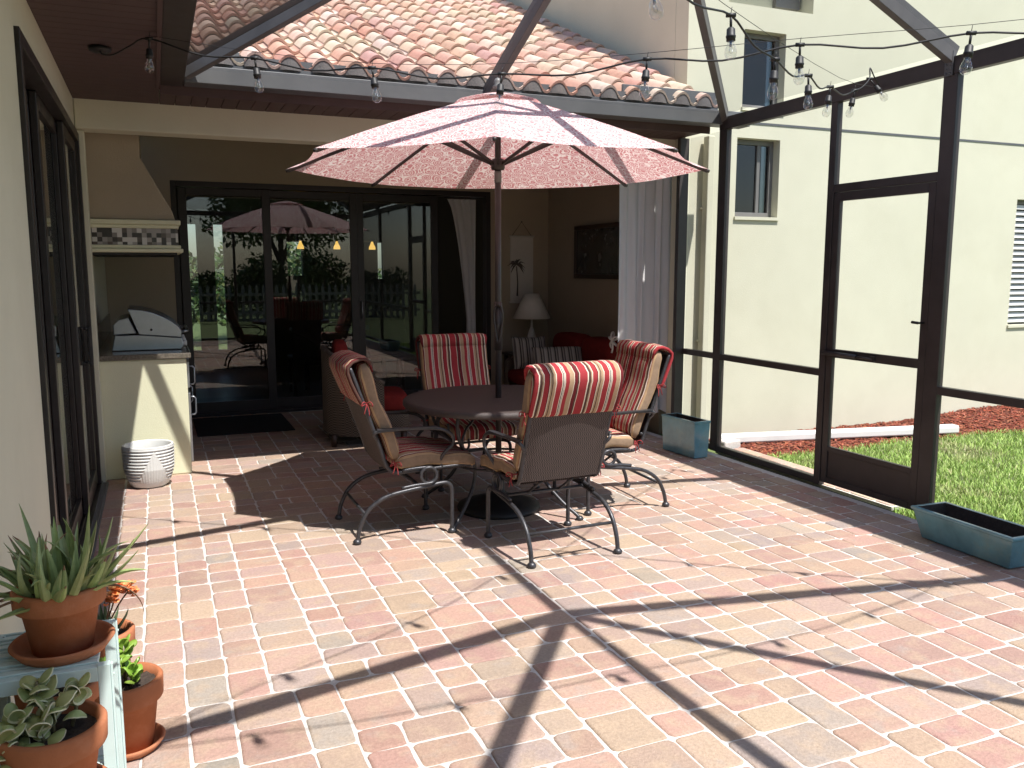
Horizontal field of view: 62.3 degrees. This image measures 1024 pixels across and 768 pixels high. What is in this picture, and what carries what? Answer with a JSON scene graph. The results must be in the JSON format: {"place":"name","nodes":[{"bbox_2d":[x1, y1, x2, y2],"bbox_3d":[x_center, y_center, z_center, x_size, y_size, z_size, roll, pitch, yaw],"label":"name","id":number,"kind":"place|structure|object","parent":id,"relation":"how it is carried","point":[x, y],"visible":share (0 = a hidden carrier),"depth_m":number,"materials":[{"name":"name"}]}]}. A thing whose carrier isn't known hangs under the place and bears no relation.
{"place":"outdoors","nodes":[
{"label":"outdoors","id":0,"kind":"place"},
{"bbox_2d":[187,224,381,294],"label":"sky","id":1,"kind":"structure","parent":0,"point":[217,229],"materials":[{"name":"white"}]},
{"bbox_2d":[195,361,421,402],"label":"interior floor","id":2,"kind":"structure","parent":0,"point":[215,385],"depth_m":11.79,"materials":[{"name":"tile"}]},
{"bbox_2d":[287,308,328,395],"bbox_3d":[-2.567,-0.420,10.682,0.460,1.090,0.550,-3,8,-23],"label":"dining chair","id":3,"kind":"object","parent":2,"relation":"on","point":[310,331],"visible":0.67,"depth_m":10.46,"materials":[{"name":"brown wood"}]},
{"bbox_2d":[289,325,405,389],"bbox_3d":[-2.275,-0.389,11.680,1.400,0.760,1.000,-3,8,-23],"label":"dining table","id":4,"kind":"object","parent":2,"relation":"on","point":[340,329],"visible":0.41,"depth_m":11.52,"materials":[{"name":"brown wood"}]},
{"bbox_2d":[366,307,404,389],"bbox_3d":[-1.650,-0.472,11.063,0.460,1.090,0.550,-2,8,-15],"label":"dining chair","id":5,"kind":"object","parent":2,"relation":"on","point":[386,325],"visible":0.94,"depth_m":10.83,"materials":[{"name":"brown wood"}]},
{"bbox_2d":[94,409,1023,767],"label":"patio paving","id":6,"kind":"structure","parent":0,"point":[504,667],"depth_m":3.81,"materials":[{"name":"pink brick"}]},
{"bbox_2d":[0,619,126,767],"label":"plant stand","id":7,"kind":"object","parent":6,"relation":"on","point":[106,674],"visible":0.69,"depth_m":2.10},
{"bbox_2d":[8,619,115,667],"bbox_3d":[-1.145,0.662,2.161,0.244,0.032,0.244,-3,8,-23],"label":"pot saucer","id":8,"kind":"object","parent":7,"relation":"on","point":[19,649],"visible":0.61,"depth_m":2.11,"materials":[{"name":"ceramic"}]},
{"bbox_2d":[10,572,105,657],"bbox_3d":[-1.145,0.588,2.151,0.216,0.165,0.216,-3,8,-23],"label":"terracotta pot","id":9,"kind":"object","parent":8,"relation":"on","point":[66,626],"visible":0.53,"depth_m":2.08,"materials":[{"name":"ceramic"}]},
{"bbox_2d":[0,504,147,619],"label":"aloe plant","id":10,"kind":"object","parent":9,"relation":"in","point":[59,571],"visible":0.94,"depth_m":2.12,"materials":[{"name":"green plant"}]},
{"bbox_2d":[97,763,106,767],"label":"pot saucer","id":11,"kind":"object","parent":7,"relation":"on","point":[100,765],"visible":0.23,"depth_m":2.06,"materials":[{"name":"ceramic"}]},
{"bbox_2d":[0,700,107,767],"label":"terracotta pot","id":12,"kind":"object","parent":11,"relation":"on","point":[80,744],"visible":0.69,"depth_m":1.90,"materials":[{"name":"ceramic"}]},
{"bbox_2d":[0,667,91,767],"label":"variegated plant","id":13,"kind":"object","parent":12,"relation":"in","point":[25,724],"visible":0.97,"depth_m":1.93,"materials":[{"name":"green plant"}]},
{"bbox_2d":[100,618,134,660],"bbox_3d":[-1.455,1.021,3.025,0.214,0.300,0.214,-3,8,-23],"label":"terracotta pot","id":14,"kind":"object","parent":6,"relation":"on","point":[127,627],"visible":0.15,"depth_m":3.03,"materials":[{"name":"ceramic"}]},
{"bbox_2d":[97,580,139,628],"bbox_3d":[-1.417,0.791,2.983,0.239,0.229,0.150,6,10,36],"label":"flowering succulent","id":15,"kind":"object","parent":14,"relation":"on","point":[112,595],"visible":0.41,"depth_m":2.95,"materials":[{"name":"orange plant"}]},
{"bbox_2d":[126,722,165,761],"bbox_3d":[-1.267,1.187,2.804,0.224,0.032,0.224,-3,8,-23],"label":"pot saucer","id":16,"kind":"object","parent":6,"relation":"on","point":[160,733],"visible":0.31,"depth_m":2.77,"materials":[{"name":"ceramic"}]},
{"bbox_2d":[95,662,163,753],"bbox_3d":[-1.267,1.077,2.790,0.230,0.235,0.230,-3,8,-23],"label":"terracotta pot","id":17,"kind":"object","parent":16,"relation":"on","point":[142,696],"visible":0.45,"depth_m":2.74,"materials":[{"name":"ceramic"}]},
{"bbox_2d":[99,634,143,688],"bbox_3d":[-1.280,0.915,2.755,0.148,0.187,0.114,-3,8,-23],"label":"jade plant","id":18,"kind":"object","parent":17,"relation":"on","point":[131,670],"visible":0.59,"depth_m":2.75,"materials":[{"name":"green plant"}]},
{"bbox_2d":[97,314,196,479],"bbox_3d":[-3.250,-0.011,7.569,0.705,1.120,2.650,-3,8,-23],"label":"kitchen counter","id":19,"kind":"object","parent":6,"relation":"on","point":[146,394],"visible":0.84,"depth_m":6.38,"materials":[{"name":"paint"}]},
{"bbox_2d":[112,305,188,350],"bbox_3d":[-2.960,-0.471,6.936,0.564,0.322,0.787,-3,8,-23],"label":"gas grill","id":20,"kind":"object","parent":19,"relation":"on","point":[136,328],"visible":1,"depth_m":6.59,"materials":[{"name":"silver metal"}]},
{"bbox_2d":[186,358,195,387],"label":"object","id":21,"kind":"structure","parent":19,"relation":"in","point":[188,374],"depth_m":6.53,"materials":[{"name":"silver metal"}]},
{"bbox_2d":[188,388,196,460],"bbox_3d":[-2.592,0.296,6.867,0.062,0.540,0.620,-3,8,-23],"label":"cabinet door","id":22,"kind":"structure","parent":19,"relation":"in","point":[189,394],"depth_m":6.59,"materials":[{"name":"silver metal"}]},
{"bbox_2d":[121,439,174,487],"bbox_3d":[-2.650,0.586,6.181,0.359,0.304,0.359,-3,8,-23],"label":"white pot","id":23,"kind":"object","parent":6,"relation":"on","point":[148,463],"visible":1,"depth_m":6.06,"materials":[{"name":"ceramic"}]},
{"bbox_2d":[193,413,294,436],"bbox_3d":[-2.732,0.408,8.585,0.900,0.012,1.000,-3,8,-23],"label":"doormat","id":24,"kind":"object","parent":6,"relation":"on","point":[228,425],"visible":1,"depth_m":8.54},
{"bbox_2d":[320,339,408,446],"bbox_3d":[-1.370,0.049,7.830,0.769,0.930,0.861,-2,8,-15],"label":"wicker armchair","id":25,"kind":"object","parent":6,"relation":"on","point":[337,417],"visible":0.49,"depth_m":7.54,"materials":[{"name":"brown wicker"}]},
{"bbox_2d":[329,350,474,544],"bbox_3d":[-0.674,0.336,5.172,0.773,1.080,0.623,-3,8,-23],"label":"patio chair","id":26,"kind":"object","parent":6,"relation":"on","point":[386,449],"visible":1,"depth_m":4.96,"materials":[{"name":"fabric"}]},
{"bbox_2d":[414,333,516,491],"bbox_3d":[-0.346,0.186,6.272,0.623,1.080,0.773,-3,8,-23],"label":"patio chair","id":27,"kind":"object","parent":6,"relation":"on","point":[452,359],"visible":0.48,"depth_m":6.37,"materials":[{"name":"fabric"}]},
{"bbox_2d":[403,385,583,532],"bbox_3d":[-0.088,0.454,5.557,1.236,0.742,1.236,-3,8,-23],"label":"patio table","id":28,"kind":"object","parent":6,"relation":"on","point":[472,403],"visible":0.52,"depth_m":5.30,"materials":[{"name":"brown metal"}]},
{"bbox_2d":[285,77,709,519],"bbox_3d":[-0.088,-0.537,5.422,2.464,2.742,2.464,-3,8,-23],"label":"patio umbrella","id":29,"kind":"object","parent":6,"relation":"on","point":[481,141],"visible":0.93,"depth_m":5.45,"materials":[{"name":"pink fabric"}]},
{"bbox_2d":[502,351,512,363],"bbox_3d":[0.232,-0.083,10.101,0.540,0.579,0.540,-3,8,-23],"label":"side table","id":30,"kind":"object","parent":6,"relation":"on","point":[508,353],"visible":0.16,"depth_m":10.14,"materials":[{"name":"brown wood"}]},
{"bbox_2d":[513,293,549,336],"bbox_3d":[0.232,-0.718,10.015,0.450,0.700,0.450,-3,8,-23],"label":"table lamp","id":31,"kind":"object","parent":30,"relation":"on","point":[531,306],"visible":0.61,"depth_m":9.87,"materials":[{"name":"fabric"}]},
{"bbox_2d":[480,360,623,568],"bbox_3d":[0.199,0.381,4.835,0.623,1.080,0.773,-4,9,-25],"label":"patio chair","id":32,"kind":"object","parent":6,"relation":"on","point":[566,412],"visible":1,"depth_m":4.57,"materials":[{"name":"fabric"}]},
{"bbox_2d":[504,332,617,384],"bbox_3d":[0.571,-0.088,9.100,0.840,0.860,1.570,-3,8,-23],"label":"sofa","id":33,"kind":"object","parent":6,"relation":"on","point":[595,348],"visible":0.13,"depth_m":9.17,"materials":[{"name":"fabric"}]},
{"bbox_2d":[511,336,544,368],"bbox_3d":[0.197,-0.351,9.470,0.400,0.380,0.170,-2,-14,-15],"label":"throw pillow","id":34,"kind":"object","parent":33,"relation":"on","point":[523,353],"visible":0.71,"depth_m":9.39,"materials":[{"name":"fabric"}]},
{"bbox_2d":[531,346,582,363],"bbox_3d":[0.496,-0.261,8.996,0.560,0.300,0.170,-1,-26,-9],"label":"throw pillow","id":35,"kind":"object","parent":33,"relation":"on","point":[556,354],"visible":0.61,"depth_m":8.93,"materials":[{"name":"grey fabric"}]},
{"bbox_2d":[608,331,617,352],"bbox_3d":[1.004,-0.415,8.427,0.058,0.217,0.174,-3,8,-23],"label":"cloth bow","id":36,"kind":"object","parent":33,"relation":"on","point":[612,339],"visible":0.95,"depth_m":8.41,"materials":[{"name":"white fabric"}]},
{"bbox_2d":[185,0,1023,510],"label":"screen enclosure","id":37,"kind":"object","parent":6,"relation":"on","point":[235,24],"visible":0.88,"depth_m":5.47,"materials":[{"name":"brown metal"}]},
{"bbox_2d":[649,0,881,117],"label":"string lights","id":38,"kind":"object","parent":37,"relation":"hanging from","point":[730,39],"visible":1,"depth_m":3.52,"materials":[{"name":"black rubber"}]},
{"bbox_2d":[820,182,936,510],"bbox_3d":[2.401,-0.260,5.674,0.088,2.065,0.865,-3,8,-23],"label":"screen door","id":39,"kind":"structure","parent":37,"relation":"in","point":[886,481],"depth_m":5.70,"materials":[{"name":"brown metal"}]},
{"bbox_2d":[551,339,672,515],"bbox_3d":[0.607,0.263,5.702,0.773,1.080,0.623,-3,8,-21],"label":"patio chair","id":40,"kind":"object","parent":6,"relation":"on","point":[646,366],"visible":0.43,"depth_m":5.53,"materials":[{"name":"fabric"}]},
{"bbox_2d":[661,413,710,458],"bbox_3d":[1.479,0.437,7.236,0.172,0.310,0.452,-4,9,-26],"label":"planter","id":41,"kind":"object","parent":6,"relation":"on","point":[686,435],"visible":1,"depth_m":7.13,"materials":[{"name":"blue ceramic"}]},
{"bbox_2d":[911,501,1023,568],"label":"planter","id":42,"kind":"object","parent":6,"relation":"on","point":[992,539],"visible":1,"depth_m":4.69,"materials":[{"name":"blue ceramic"}]},
{"bbox_2d":[192,307,1023,521],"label":"ground","id":43,"kind":"structure","parent":0,"point":[222,336],"depth_m":7.27,"materials":[{"name":"green plant"}]},
{"bbox_2d":[189,251,225,325],"bbox_3d":[-6.922,-1.864,18.029,2.538,2.070,2.444,-3,8,-23],"label":"shrub","id":44,"kind":"object","parent":43,"relation":"on","point":[219,273],"visible":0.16,"depth_m":17.74,"materials":[{"name":"green plant"}]},
{"bbox_2d":[214,242,301,318],"bbox_3d":[-5.656,-2.388,19.972,2.986,2.585,2.459,-3,8,-23],"label":"shrub","id":45,"kind":"object","parent":43,"relation":"on","point":[294,262],"visible":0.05,"depth_m":19.38,"materials":[{"name":"green plant"}]},
{"bbox_2d":[378,268,381,278],"bbox_3d":[-3.230,-1.973,19.584,2.377,1.865,2.235,-3,8,-23],"label":"shrub","id":46,"kind":"object","parent":43,"relation":"on","point":[379,272],"depth_m":19.43,"materials":[{"name":"green plant"}]},
{"bbox_2d":[0,0,1023,703],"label":"house","id":47,"kind":"structure","parent":43,"relation":"on","point":[224,144],"depth_m":8.13,"materials":[{"name":"paint"}]},
{"bbox_2d":[13,26,108,560],"bbox_3d":[-2.500,-0.314,4.726,0.185,2.512,2.850,-3,8,-23],"label":"sliding door","id":48,"kind":"structure","parent":47,"relation":"in","point":[50,139],"depth_m":4.80,"materials":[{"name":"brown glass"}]},
{"bbox_2d":[88,45,111,53],"bbox_3d":[-2.165,-1.757,4.448,0.112,0.022,0.112,-3,8,-23],"label":"outlet box","id":49,"kind":"object","parent":47,"relation":"attached to","point":[103,49],"visible":0.96,"depth_m":4.42,"materials":[{"name":"black plastic"}]},
{"bbox_2d":[99,19,1023,109],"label":"string lights","id":50,"kind":"object","parent":49,"relation":"hanging from","point":[968,52],"visible":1,"depth_m":3.75,"materials":[{"name":"black rubber"}]},
{"bbox_2d":[84,132,182,256],"bbox_3d":[-3.067,-1.705,6.844,0.662,1.328,1.475,-3,8,-23],"label":"range hood","id":51,"kind":"object","parent":47,"relation":"attached to","point":[131,214],"visible":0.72,"depth_m":6.22,"materials":[{"name":"beige paint"}]},
{"bbox_2d":[170,180,490,417],"bbox_3d":[-1.906,-0.960,9.580,3.530,2.482,0.130,-3,8,-23],"label":"sliding door","id":52,"kind":"structure","parent":47,"relation":"in","point":[356,196],"depth_m":9.35,"materials":[{"name":"brown metal"}]},
{"bbox_2d":[296,200,375,249],"bbox_3d":[-2.448,-2.410,11.769,1.100,1.060,0.096,-3,8,-23],"label":"ceiling fixture","id":53,"kind":"object","parent":47,"relation":"hanging from","point":[336,246],"visible":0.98,"depth_m":11.79,"materials":[{"name":"metal"}]},
{"bbox_2d":[508,221,533,302],"bbox_3d":[0.102,-1.476,10.280,0.356,0.985,0.028,-3,8,-23],"label":"wall scroll","id":54,"kind":"object","parent":47,"relation":"attached to","point":[521,266],"depth_m":10.29,"materials":[{"name":"paper"}]},
{"bbox_2d":[574,222,618,278],"bbox_3d":[0.929,-1.443,9.226,0.038,0.590,1.060,-3,8,-23],"label":"wall picture","id":55,"kind":"object","parent":47,"relation":"attached to","point":[596,251],"depth_m":9.21,"materials":[{"name":"brown wood"}]},
{"bbox_2d":[734,139,778,220],"bbox_3d":[2.261,-1.907,7.932,0.510,0.740,0.160,-3,8,-23],"label":"window","id":56,"kind":"structure","parent":47,"relation":"in","point":[754,164],"depth_m":7.99,"materials":[{"name":"grey glass"}]},
{"bbox_2d":[741,33,779,110],"bbox_3d":[2.289,-2.865,7.813,0.490,0.710,0.160,-3,8,-23],"label":"window","id":57,"kind":"structure","parent":47,"relation":"in","point":[757,68],"depth_m":7.87,"materials":[{"name":"grey glass"}]},
{"bbox_2d":[1007,200,1023,327],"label":"window shutter","id":58,"kind":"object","parent":47,"relation":"in","point":[1016,301],"depth_m":9.46,"materials":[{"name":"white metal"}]},
{"bbox_3d":[-0.606,-2.249,10.217,0.450,0.024,0.023,-3,8,-23],"label":"curtain rod","id":59,"kind":"object","parent":47,"relation":"attached to","visible":0},
{"bbox_2d":[447,199,475,332],"bbox_3d":[-0.609,-1.059,10.379,0.365,2.362,0.063,-3,8,-23],"label":"curtain","id":60,"kind":"object","parent":59,"relation":"hanging from","point":[464,213],"visible":0.67,"depth_m":10.32,"materials":[{"name":"fabric"}]},
{"bbox_3d":[1.166,-1.999,7.697,0.940,0.028,0.027,-3,8,-23],"label":"curtain rod","id":61,"kind":"object","parent":47,"relation":"attached to","visible":0},
{"bbox_2d":[618,177,671,412],"bbox_3d":[1.265,-0.857,7.894,0.645,2.292,0.063,-3,8,-23],"label":"curtain","id":62,"kind":"object","parent":61,"relation":"hanging from","point":[644,244],"visible":0.61,"depth_m":7.84,"materials":[{"name":"fabric"}]},
{"bbox_2d":[721,437,740,448],"bbox_3d":[1.929,0.544,7.589,0.200,0.095,0.140,-5,9,-31],"label":"edging stone","id":63,"kind":"object","parent":43,"relation":"on","point":[731,443],"visible":0.5,"depth_m":7.54,"materials":[{"name":"white stone"}]},
{"bbox_2d":[709,405,1023,456],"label":"mulch bed","id":64,"kind":"object","parent":43,"relation":"on","point":[987,418],"visible":0.56,"depth_m":8.57,"materials":[{"name":"red wood"}]},
{"bbox_2d":[721,424,958,442],"bbox_3d":[3.102,0.468,8.011,2.500,0.075,0.110,-2,8,-12],"label":"drain pipe","id":65,"kind":"object","parent":64,"relation":"on","point":[749,437],"visible":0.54,"depth_m":7.96,"materials":[{"name":"white plastic"}]},
{"bbox_2d":[715,451,905,510],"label":"path joint sand","id":66,"kind":"structure","parent":0,"point":[873,502],"depth_m":6.14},
{"bbox_2d":[734,448,894,505],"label":"garden path","id":67,"kind":"structure","parent":66,"relation":"on","point":[781,461],"depth_m":6.79,"materials":[{"name":"beige concrete"}]},
{"bbox_2d":[769,428,1023,524],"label":"grass","id":68,"kind":"structure","parent":0,"point":[1004,454],"depth_m":6.94,"materials":[{"name":"green plant"}]},
{"bbox_3d":[-1.186,0.920,2.234,0.224,0.032,0.224,-3,8,-23],"label":"pot saucer","id":69,"kind":"object","parent":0,"visible":0},
{"bbox_2d":[14,681,98,709],"bbox_3d":[-1.185,0.853,2.224,0.204,0.150,0.204,-3,8,-23],"label":"terracotta pot","id":70,"kind":"object","parent":69,"relation":"on","point":[22,705],"visible":0.19,"depth_m":2.19,"materials":[{"name":"ceramic"}]}
]}

